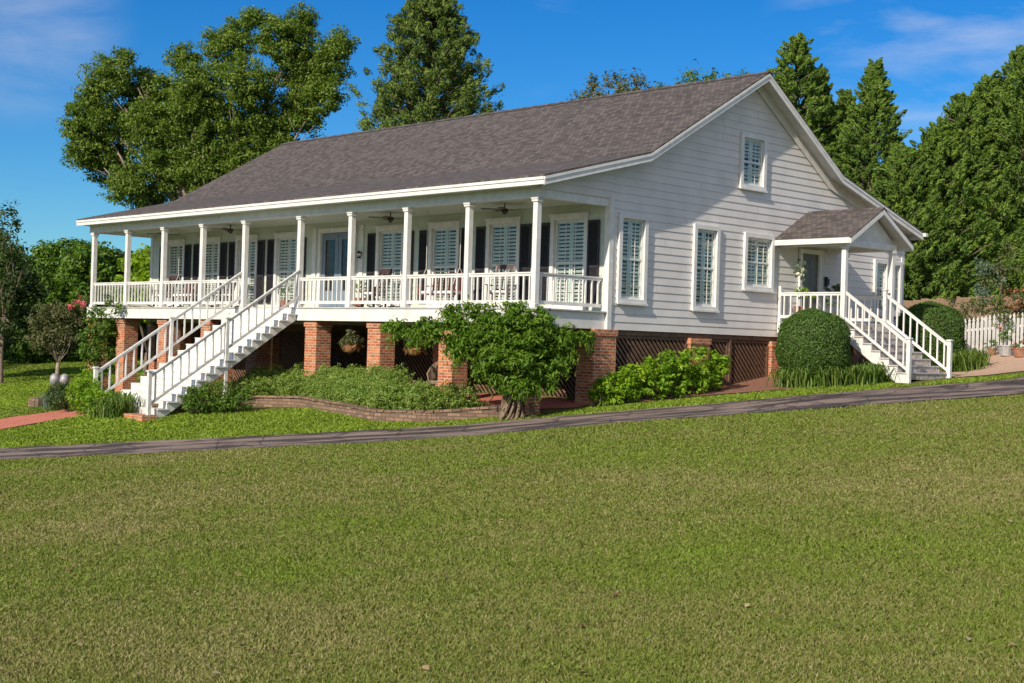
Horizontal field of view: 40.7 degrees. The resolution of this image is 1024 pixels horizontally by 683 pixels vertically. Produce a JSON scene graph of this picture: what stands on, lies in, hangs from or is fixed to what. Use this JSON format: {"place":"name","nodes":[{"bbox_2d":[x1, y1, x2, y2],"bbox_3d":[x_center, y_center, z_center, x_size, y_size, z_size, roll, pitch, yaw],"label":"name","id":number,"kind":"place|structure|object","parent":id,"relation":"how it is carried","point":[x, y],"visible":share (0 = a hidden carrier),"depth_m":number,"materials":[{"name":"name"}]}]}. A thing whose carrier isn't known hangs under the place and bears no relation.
{"place":"outdoors","nodes":[
{"label":"outdoors","id":0,"kind":"place"},
{"bbox_2d":[0,409,86,428],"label":"brick path","id":1,"kind":"structure","parent":0,"point":[15,421],"depth_m":39.29,"materials":[{"name":"red brick"}]},
{"bbox_2d":[434,393,586,408],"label":"patio","id":2,"kind":"structure","parent":0,"point":[547,402],"depth_m":35.42,"materials":[{"name":"brick"}]},
{"bbox_2d":[426,361,437,386],"bbox_3d":[-1.950,0.993,37.870,0.800,1.040,0.700,2,0,17],"label":"wicker chair","id":3,"kind":"object","parent":2,"relation":"on","point":[432,374],"visible":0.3,"depth_m":38.06,"materials":[{"name":"beige wicker"}]},
{"bbox_2d":[0,378,1023,459],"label":"driveway","id":4,"kind":"structure","parent":0,"point":[929,392],"depth_m":32.86,"materials":[{"name":"grey asphalt"}]},
{"bbox_2d":[0,348,1023,682],"bbox_3d":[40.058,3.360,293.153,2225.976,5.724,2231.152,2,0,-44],"label":"ground","id":5,"kind":"structure","parent":0,"point":[558,410],"depth_m":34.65,"materials":[{"name":"green plant"}]},
{"bbox_2d":[0,200,32,383],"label":"sparse tree","id":6,"kind":"object","parent":5,"relation":"on","point":[8,301],"visible":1,"depth_m":56.98,"materials":[{"name":"green plant"}]},
{"bbox_2d":[0,230,49,359],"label":"bushy tree","id":7,"kind":"object","parent":5,"relation":"on","point":[39,295],"visible":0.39,"depth_m":59.62,"materials":[{"name":"green plant"}]},
{"bbox_2d":[4,261,71,363],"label":"bushy tree","id":8,"kind":"object","parent":5,"relation":"on","point":[28,355],"visible":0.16,"depth_m":69.44,"materials":[{"name":"green plant"}]},
{"bbox_2d":[34,392,62,409],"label":"strap leaf plant","id":9,"kind":"object","parent":5,"relation":"on","point":[46,400],"visible":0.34,"depth_m":41.50,"materials":[{"name":"green plant"}]},
{"bbox_2d":[22,294,89,390],"bbox_3d":[-16.876,0.198,51.014,2.402,3.934,1.755,2,0,-2],"label":"crape myrtle","id":10,"kind":"object","parent":5,"relation":"on","point":[53,339],"visible":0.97,"depth_m":50.90,"materials":[{"name":"green plant"}]},
{"bbox_2d":[27,237,86,358],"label":"bushy tree","id":11,"kind":"object","parent":5,"relation":"on","point":[43,252],"visible":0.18,"depth_m":73.34,"materials":[{"name":"green plant"}]},
{"bbox_2d":[50,373,69,385],"bbox_3d":[-15.433,1.534,47.101,0.679,0.890,0.337,2,0,0],"label":"garden ornament","id":12,"kind":"object","parent":5,"relation":"on","point":[55,379],"visible":0.71,"depth_m":46.98,"materials":[{"name":"grey metal"}]},
{"bbox_2d":[42,381,80,411],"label":"garden shrub","id":13,"kind":"object","parent":5,"relation":"on","point":[59,396],"visible":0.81,"depth_m":40.90,"materials":[{"name":"green plant"}]},
{"bbox_2d":[65,324,87,356],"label":"boundary shrub","id":14,"kind":"object","parent":5,"relation":"on","point":[72,351],"visible":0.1,"depth_m":75.42,"materials":[{"name":"green plant"}]},
{"bbox_2d":[8,240,145,347],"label":"woods","id":15,"kind":"object","parent":5,"relation":"on","point":[25,255],"visible":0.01,"depth_m":130.53,"materials":[{"name":"green plant"}]},
{"bbox_2d":[62,368,115,416],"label":"garden shrub","id":16,"kind":"object","parent":5,"relation":"on","point":[85,389],"visible":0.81,"depth_m":38.68,"materials":[{"name":"green plant"}]},
{"bbox_2d":[51,239,131,332],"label":"bushy tree","id":17,"kind":"object","parent":5,"relation":"on","point":[75,273],"visible":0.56,"depth_m":69.24,"materials":[{"name":"green plant"}]},
{"bbox_2d":[0,352,187,442],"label":"side lawn grass","id":18,"kind":"structure","parent":5,"relation":"on","point":[15,395],"depth_m":46.91,"materials":[{"name":"green plant"}]},
{"bbox_2d":[28,397,48,406],"bbox_3d":[-14.907,1.942,43.550,0.400,0.350,0.720,2,0,-44],"label":"brick stack","id":19,"kind":"object","parent":18,"relation":"on","point":[31,400],"visible":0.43,"depth_m":43.39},
{"bbox_2d":[81,390,145,417],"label":"strap leaf plant","id":20,"kind":"object","parent":5,"relation":"on","point":[117,404],"visible":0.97,"depth_m":37.64,"materials":[{"name":"green plant"}]},
{"bbox_2d":[82,248,145,358],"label":"bushy tree","id":21,"kind":"object","parent":5,"relation":"on","point":[121,253],"visible":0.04,"depth_m":71.41,"materials":[{"name":"green plant"}]},
{"bbox_2d":[111,243,153,375],"bbox_3d":[-14.412,-0.973,55.111,2.763,5.888,3.674,2,0,-44],"label":"bushy tree","id":22,"kind":"object","parent":5,"relation":"on","point":[140,265],"visible":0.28,"depth_m":54.66,"materials":[{"name":"green plant"}]},
{"bbox_2d":[137,339,145,356],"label":"boundary shrub","id":23,"kind":"object","parent":5,"relation":"on","point":[139,352],"visible":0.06,"depth_m":75.15,"materials":[{"name":"green plant"}]},
{"bbox_2d":[56,0,360,209],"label":"pecan tree","id":24,"kind":"object","parent":5,"relation":"on","point":[189,111],"visible":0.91,"depth_m":61.33,"materials":[{"name":"green plant"}]},
{"bbox_2d":[181,378,255,414],"bbox_3d":[-8.029,1.546,37.783,2.026,1.145,1.023,2,0,-12],"label":"garden shrub","id":25,"kind":"object","parent":5,"relation":"on","point":[218,402],"visible":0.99,"depth_m":37.62,"materials":[{"name":"green plant"}]},
{"bbox_2d":[152,395,534,422],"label":"garden edging wall","id":26,"kind":"structure","parent":5,"relation":"on","point":[370,413],"depth_m":34.37,"materials":[{"name":"brick"}]},
{"bbox_2d":[348,0,505,132],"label":"cedar tree","id":27,"kind":"object","parent":5,"relation":"on","point":[433,24],"visible":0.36,"depth_m":58.88,"materials":[{"name":"green plant"}]},
{"bbox_2d":[379,294,597,420],"bbox_3d":[-0.564,0.419,33.695,5.057,3.081,2.887,2,0,10],"label":"wisteria","id":28,"kind":"object","parent":5,"relation":"on","point":[493,341],"visible":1,"depth_m":32.83,"materials":[{"name":"green plant"}]},
{"bbox_2d":[76,71,953,421],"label":"house","id":29,"kind":"structure","parent":5,"relation":"on","point":[672,217],"depth_m":39.29,"materials":[{"name":"white wood"}]},
{"bbox_2d":[74,294,124,392],"bbox_3d":[-14.231,0.179,48.051,2.009,3.676,2.122,2,0,-23],"label":"climbing vine","id":30,"kind":"object","parent":29,"relation":"attached to","point":[98,339],"visible":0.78,"depth_m":48.12,"materials":[{"name":"green plant"}]},
{"bbox_2d":[148,275,180,306],"bbox_3d":[-12.251,-1.756,48.807,0.660,1.197,1.011,2,0,40],"label":"rocking chair","id":31,"kind":"object","parent":29,"relation":"on","point":[173,277],"visible":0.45,"depth_m":48.93,"materials":[{"name":"brown wood"}]},
{"bbox_2d":[166,239,185,306],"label":"window","id":32,"kind":"structure","parent":29,"relation":"in","point":[170,243],"depth_m":50.23,"materials":[{"name":"paint"}]},
{"bbox_2d":[170,231,206,297],"bbox_3d":[-11.087,-2.702,47.535,0.590,2.355,1.460,2,0,-44],"label":"porch swing","id":33,"kind":"object","parent":29,"relation":"hanging from","point":[187,284],"visible":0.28,"depth_m":47.81,"materials":[{"name":"white wood"}]},
{"bbox_2d":[198,237,221,306],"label":"window","id":34,"kind":"structure","parent":29,"relation":"in","point":[213,241],"depth_m":48.46,"materials":[{"name":"paint"}]},
{"bbox_2d":[209,273,238,306],"bbox_3d":[-9.535,-1.684,45.974,1.011,1.197,0.660,2,0,-21],"label":"rocking chair","id":35,"kind":"object","parent":29,"relation":"on","point":[227,294],"visible":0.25,"depth_m":45.82,"materials":[{"name":"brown wood"}]},
{"bbox_2d":[211,225,242,233],"bbox_3d":[-9.223,-3.685,45.415,1.171,0.290,1.226,2,0,-44],"label":"ceiling fan","id":36,"kind":"object","parent":29,"relation":"hanging from","point":[230,230],"visible":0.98,"depth_m":45.33,"materials":[{"name":"brown metal"}]},
{"bbox_2d":[233,234,258,306],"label":"window","id":37,"kind":"structure","parent":29,"relation":"in","point":[238,241],"depth_m":46.80,"materials":[{"name":"paint"}]},
{"bbox_2d":[275,287,290,306],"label":"potted plant","id":38,"kind":"object","parent":29,"relation":"on","point":[282,302],"visible":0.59,"depth_m":43.81,"materials":[{"name":"green plant"}]},
{"bbox_2d":[273,231,297,306],"bbox_3d":[-7.341,-2.296,45.112,0.225,2.535,1.420,2,0,-44],"label":"window","id":39,"kind":"structure","parent":29,"relation":"in","point":[282,236],"depth_m":45.31,"materials":[{"name":"paint"}]},
{"bbox_2d":[321,233,338,306],"bbox_3d":[-5.727,-2.200,43.440,0.052,2.410,0.830,2,0,-44],"label":"front door","id":40,"kind":"structure","parent":29,"relation":"in","point":[328,236],"depth_m":43.40,"materials":[{"name":"blue paint"}]},
{"bbox_2d":[337,232,347,306],"bbox_3d":[-5.138,-2.185,42.827,0.052,2.410,0.830,2,0,-44],"label":"front door","id":41,"kind":"structure","parent":29,"relation":"in","point":[344,235],"depth_m":43.02,"materials":[{"name":"blue paint"}]},
{"bbox_2d":[339,325,363,352],"bbox_3d":[-4.492,-0.094,39.045,0.742,0.915,0.806,2,0,-44],"label":"hanging basket","id":42,"kind":"object","parent":29,"relation":"hanging from","point":[351,344],"visible":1,"depth_m":38.91,"materials":[{"name":"green plant"}]},
{"bbox_2d":[355,280,366,306],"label":"potted plant","id":43,"kind":"object","parent":29,"relation":"on","point":[361,281],"visible":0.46,"depth_m":40.91,"materials":[{"name":"green plant"}]},
{"bbox_2d":[355,269,394,306],"bbox_3d":[-3.970,-1.534,40.187,1.011,1.197,0.660,2,0,-44],"label":"rocking chair","id":44,"kind":"object","parent":29,"relation":"on","point":[384,271],"visible":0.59,"depth_m":40.22,"materials":[{"name":"brown wood"}]},
{"bbox_2d":[368,212,403,222],"bbox_3d":[-3.439,-3.530,39.395,1.171,0.290,1.226,2,0,-44],"label":"ceiling fan","id":45,"kind":"object","parent":29,"relation":"hanging from","point":[390,219],"visible":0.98,"depth_m":39.32,"materials":[{"name":"brown metal"}]},
{"bbox_2d":[374,224,403,306],"bbox_3d":[-3.614,-2.196,41.233,0.225,2.535,1.420,2,0,-44],"label":"window","id":46,"kind":"structure","parent":29,"relation":"in","point":[388,229],"depth_m":41.30,"materials":[{"name":"paint"}]},
{"bbox_2d":[403,324,427,355],"bbox_3d":[-2.587,-0.061,36.962,0.789,0.880,0.688,2,0,-44],"label":"hanging basket","id":47,"kind":"object","parent":29,"relation":"hanging from","point":[418,351],"visible":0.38,"depth_m":36.85,"materials":[{"name":"green plant"}]},
{"bbox_2d":[417,208,461,294],"bbox_3d":[-1.875,-2.454,37.946,0.590,2.355,1.460,2,0,-44],"label":"porch swing","id":48,"kind":"object","parent":29,"relation":"hanging from","point":[448,287],"visible":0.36,"depth_m":38.08,"materials":[{"name":"white wood"}]},
{"bbox_2d":[426,220,460,306],"bbox_3d":[-1.924,-2.151,39.474,0.225,2.535,1.420,2,0,-44],"label":"window","id":49,"kind":"structure","parent":29,"relation":"in","point":[446,226],"depth_m":39.59,"materials":[{"name":"paint"}]},
{"bbox_2d":[485,264,515,306],"bbox_3d":[-0.290,-1.436,36.130,0.660,1.197,1.011,2,0,17],"label":"rocking chair","id":50,"kind":"object","parent":29,"relation":"on","point":[506,267],"visible":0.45,"depth_m":36.35,"materials":[{"name":"white wood"}]},
{"bbox_2d":[481,204,520,214],"bbox_3d":[-0.163,-3.442,35.984,1.171,0.290,1.226,2,0,-44],"label":"ceiling fan","id":51,"kind":"object","parent":29,"relation":"hanging from","point":[504,210],"visible":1,"depth_m":35.89,"materials":[{"name":"brown metal"}]},
{"bbox_2d":[484,216,521,306],"bbox_3d":[-0.227,-2.105,37.707,0.225,2.535,1.420,2,0,-44],"label":"window","id":52,"kind":"structure","parent":29,"relation":"in","point":[505,222],"depth_m":37.82,"materials":[{"name":"paint"}]},
{"bbox_2d":[548,212,588,309],"bbox_3d":[1.498,-2.059,35.912,0.225,2.535,1.420,2,0,-44],"label":"window","id":53,"kind":"structure","parent":29,"relation":"in","point":[583,217],"depth_m":35.97,"materials":[{"name":"paint"}]},
{"bbox_2d":[616,212,648,305],"bbox_3d":[3.062,-2.100,35.476,1.160,2.330,0.225,2,0,-44],"label":"window","id":54,"kind":"structure","parent":29,"relation":"in","point":[627,298],"depth_m":35.53,"materials":[{"name":"paint"}]},
{"bbox_2d":[691,223,720,312],"bbox_3d":[5.237,-1.982,37.568,1.160,2.360,0.225,2,0,-44],"label":"window","id":55,"kind":"structure","parent":29,"relation":"in","point":[700,306],"depth_m":37.63,"materials":[{"name":"paint"}]},
{"bbox_2d":[739,132,767,192],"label":"window","id":56,"kind":"structure","parent":29,"relation":"in","point":[745,138],"depth_m":39.01,"materials":[{"name":"paint"}]},
{"bbox_2d":[742,232,774,292],"bbox_3d":[6.973,-2.230,39.228,1.450,1.650,0.225,2,0,-44],"label":"window","id":57,"kind":"structure","parent":29,"relation":"in","point":[767,286],"depth_m":39.27,"materials":[{"name":"paint"}]},
{"bbox_2d":[793,247,806,280],"bbox_3d":[8.334,-2.280,39.904,0.391,1.082,0.573,2,0,1],"label":"hanging basket","id":58,"kind":"object","parent":29,"relation":"hanging from","point":[796,266],"visible":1,"depth_m":39.89,"materials":[{"name":"green plant"}]},
{"bbox_2d":[794,285,816,312],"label":"potted plant","id":59,"kind":"object","parent":29,"relation":"on","point":[799,307],"visible":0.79,"depth_m":39.67,"materials":[{"name":"green plant"}]},
{"bbox_2d":[802,253,817,308],"bbox_3d":[8.790,-1.573,41.017,0.880,2.040,0.048,2,0,-44],"label":"side door","id":60,"kind":"structure","parent":29,"relation":"in","point":[810,282],"depth_m":41.05,"materials":[{"name":"grey paint"}]},
{"bbox_2d":[824,277,829,286],"bbox_3d":[9.478,-1.791,41.507,0.100,0.300,0.137,2,0,-44],"label":"wall lantern","id":61,"kind":"object","parent":29,"relation":"attached to","point":[827,282],"depth_m":41.49,"materials":[{"name":"black metal"}]},
{"bbox_2d":[822,283,840,314],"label":"potted plant","id":62,"kind":"object","parent":29,"relation":"on","point":[837,288],"visible":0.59,"depth_m":40.94,"materials":[{"name":"green plant"}]},
{"bbox_2d":[872,259,887,316],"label":"window","id":63,"kind":"structure","parent":29,"relation":"in","point":[877,263],"depth_m":43.72,"materials":[{"name":"paint"}]},
{"bbox_2d":[894,261,902,316],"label":"window","id":64,"kind":"structure","parent":29,"relation":"in","point":[898,265],"depth_m":44.45,"materials":[{"name":"paint"}]},
{"bbox_2d":[30,410,1015,673],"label":"fallen leaves","id":65,"kind":"object","parent":5,"relation":"on","point":[498,610],"visible":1,"depth_m":10.74,"materials":[{"name":"brown plant"}]},
{"bbox_2d":[567,67,656,99],"bbox_3d":[4.232,-5.169,57.964,4.445,12.766,3.409,2,0,3],"label":"leafy tree","id":66,"kind":"object","parent":5,"relation":"on","point":[622,87],"visible":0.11,"depth_m":57.95,"materials":[{"name":"green plant"}]},
{"bbox_2d":[586,346,731,406],"bbox_3d":[3.742,0.926,36.015,5.097,1.723,2.296,2,0,-44],"label":"garden shrub","id":67,"kind":"object","parent":5,"relation":"on","point":[615,391],"visible":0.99,"depth_m":35.29,"materials":[{"name":"green plant"}]},
{"bbox_2d":[654,59,748,87],"bbox_3d":[8.131,-5.518,57.979,4.278,13.050,3.711,2,0,25],"label":"leafy tree","id":68,"kind":"object","parent":5,"relation":"on","point":[690,73],"visible":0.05,"depth_m":58.62,"materials":[{"name":"green plant"}]},
{"bbox_2d":[633,377,777,401],"bbox_3d":[5.743,1.292,36.553,6.800,0.686,2.700,2,0,-44],"label":"mulch strip","id":69,"kind":"object","parent":5,"relation":"on","point":[755,383],"visible":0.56,"depth_m":37.93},
{"bbox_2d":[624,386,798,400],"bbox_3d":[5.807,1.306,36.408,6.966,0.664,0.964,2,0,-19],"label":"mulch bed","id":70,"kind":"object","parent":5,"relation":"on","point":[757,389],"visible":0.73,"depth_m":36.45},
{"bbox_2d":[774,307,851,380],"bbox_3d":[8.145,0.153,37.363,2.074,2.142,2.076,2,0,-44],"label":"clipped ball shrub","id":71,"kind":"object","parent":70,"relation":"on","point":[819,351],"visible":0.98,"depth_m":36.68,"materials":[{"name":"green plant"}]},
{"bbox_2d":[766,360,904,387],"bbox_3d":[8.918,0.872,37.117,4.341,0.802,2.409,2,0,-25],"label":"strap leaf plant","id":72,"kind":"object","parent":70,"relation":"on","point":[866,373],"visible":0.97,"depth_m":36.58,"materials":[{"name":"green plant"}]},
{"bbox_2d":[766,32,853,177],"bbox_3d":[11.593,-6.073,58.195,8.239,13.816,8.067,2,0,-44],"label":"cedar tree","id":73,"kind":"object","parent":5,"relation":"on","point":[805,74],"visible":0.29,"depth_m":57.46,"materials":[{"name":"green plant"}]},
{"bbox_2d":[801,63,849,161],"bbox_3d":[13.265,-5.534,59.217,6.642,12.637,5.964,2,0,-17],"label":"cedar tree","id":74,"kind":"object","parent":5,"relation":"on","point":[827,88],"visible":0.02,"depth_m":58.63,"materials":[{"name":"green plant"}]},
{"bbox_2d":[832,88,866,183],"bbox_3d":[14.758,-5.273,61.210,6.813,11.966,6.439,2,0,-44],"label":"cedar tree","id":75,"kind":"object","parent":5,"relation":"on","point":[846,98],"visible":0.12,"depth_m":60.69,"materials":[{"name":"green plant"}]},
{"bbox_2d":[829,57,915,277],"bbox_3d":[14.459,-5.409,55.839,7.454,12.251,8.077,2,0,-44],"label":"cedar tree","id":76,"kind":"object","parent":5,"relation":"on","point":[869,134],"visible":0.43,"depth_m":55.41,"materials":[{"name":"green plant"}]},
{"bbox_2d":[866,143,989,320],"bbox_3d":[14.682,-3.376,51.764,5.946,8.229,5.952,2,0,-44],"label":"cedar tree","id":77,"kind":"object","parent":5,"relation":"on","point":[898,167],"visible":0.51,"depth_m":51.06,"materials":[{"name":"green plant"}]},
{"bbox_2d":[899,121,1023,303],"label":"cedar tree","id":78,"kind":"object","parent":5,"relation":"on","point":[937,147],"visible":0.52,"depth_m":51.66,"materials":[{"name":"green plant"}]},
{"bbox_2d":[903,295,1021,349],"bbox_3d":[16.931,-0.529,49.734,7.288,2.598,0.020,2,0,-12],"label":"board fence","id":79,"kind":"object","parent":5,"relation":"on","point":[908,303],"visible":0.2,"depth_m":49.57,"materials":[{"name":"white painted wood"}]},
{"bbox_2d":[909,90,1023,300],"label":"cedar tree","id":80,"kind":"object","parent":5,"relation":"on","point":[961,110],"visible":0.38,"depth_m":52.75,"materials":[{"name":"green plant"}]},
{"bbox_2d":[918,351,1023,376],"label":"gravel yard","id":81,"kind":"structure","parent":5,"relation":"on","point":[1002,364],"depth_m":41.65,"materials":[{"name":"beige gravel"}]},
{"bbox_2d":[895,300,966,365],"bbox_3d":[13.031,-0.184,43.055,2.196,2.204,2.176,2,0,-44],"label":"clipped ball shrub","id":82,"kind":"object","parent":81,"relation":"on","point":[924,312],"visible":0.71,"depth_m":42.31,"materials":[{"name":"green plant"}]},
{"bbox_2d":[926,347,996,372],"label":"strap leaf plant","id":83,"kind":"object","parent":81,"relation":"on","point":[965,360],"visible":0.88,"depth_m":41.51,"materials":[{"name":"green plant"}]},
{"bbox_2d":[950,299,999,348],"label":"yard shrub","id":84,"kind":"object","parent":81,"relation":"on","point":[976,310],"visible":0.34,"depth_m":47.06,"materials":[{"name":"green plant"}]},
{"bbox_2d":[984,338,997,354],"bbox_3d":[15.560,0.163,44.748,0.409,0.542,0.493,2,0,-44],"label":"planter pot","id":85,"kind":"object","parent":81,"relation":"on","point":[991,349],"visible":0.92,"depth_m":44.66,"materials":[{"name":"ceramic"}]},
{"bbox_2d":[974,286,1023,347],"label":"yard shrub","id":86,"kind":"object","parent":81,"relation":"on","point":[995,301],"visible":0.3,"depth_m":47.40,"materials":[{"name":"green plant"}]},
{"bbox_2d":[997,322,1014,355],"bbox_3d":[15.805,-0.087,44.143,0.583,1.094,0.618,2,0,-1],"label":"planter tub","id":87,"kind":"object","parent":81,"relation":"on","point":[1004,350],"visible":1,"depth_m":44.01,"materials":[{"name":"ceramic"}]},
{"bbox_2d":[988,288,1023,344],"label":"yard shrub","id":88,"kind":"object","parent":81,"relation":"on","point":[1017,298],"visible":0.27,"depth_m":47.57,"materials":[{"name":"green plant"}]},
{"bbox_2d":[1010,340,1023,356],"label":"planter bowl","id":89,"kind":"object","parent":81,"relation":"on","point":[1017,350],"visible":1,"depth_m":43.49,"materials":[{"name":"ceramic"}]},
{"bbox_2d":[923,69,1023,296],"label":"cedar tree","id":90,"kind":"object","parent":5,"relation":"on","point":[988,85],"visible":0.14,"depth_m":53.97,"materials":[{"name":"green plant"}]},
{"bbox_2d":[940,44,1023,294],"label":"cedar tree","id":91,"kind":"object","parent":5,"relation":"on","point":[1011,97],"visible":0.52,"depth_m":52.63,"materials":[{"name":"green plant"}]},
{"bbox_2d":[947,312,1023,354],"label":"picket fence","id":92,"kind":"object","parent":5,"relation":"on","point":[985,328],"visible":0.53,"depth_m":45.03,"materials":[{"name":"white paint"}]},
{"bbox_2d":[980,308,1021,344],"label":"trellis rose","id":93,"kind":"object","parent":92,"relation":"attached to","point":[1000,318],"visible":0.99,"depth_m":44.99,"materials":[{"name":"green plant"}]},
{"bbox_2d":[972,256,1006,315],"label":"garden tree","id":94,"kind":"object","parent":5,"relation":"on","point":[978,290],"visible":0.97,"depth_m":47.46,"materials":[{"name":"green plant"}]},
{"bbox_2d":[979,242,1022,332],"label":"garden tree","id":95,"kind":"object","parent":5,"relation":"on","point":[1001,268],"visible":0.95,"depth_m":47.44,"materials":[{"name":"green plant"}]},
{"bbox_2d":[1001,286,1023,343],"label":"garden tree","id":96,"kind":"object","parent":5,"relation":"on","point":[1013,307],"visible":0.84,"depth_m":47.48,"materials":[{"name":"green plant"}]},
{"bbox_2d":[0,0,1023,264],"label":"sky","id":97,"kind":"structure","parent":0,"point":[932,51],"materials":[{"name":"blue"}]},
{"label":"flower bed","id":98,"kind":"structure","parent":0,"visible":0},
{"bbox_2d":[228,362,482,412],"bbox_3d":[-4.204,1.300,37.433,3.455,1.574,9.734,2,0,-44],"label":"ground cover","id":99,"kind":"object","parent":98,"relation":"on","point":[384,389],"visible":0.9,"depth_m":36.23,"materials":[{"name":"green plant"}]},
{"bbox_2d":[460,400,490,409],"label":"strap leaf plant","id":100,"kind":"object","parent":98,"relation":"on","point":[468,403],"visible":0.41,"depth_m":34.29,"materials":[{"name":"green plant"}]}
]}

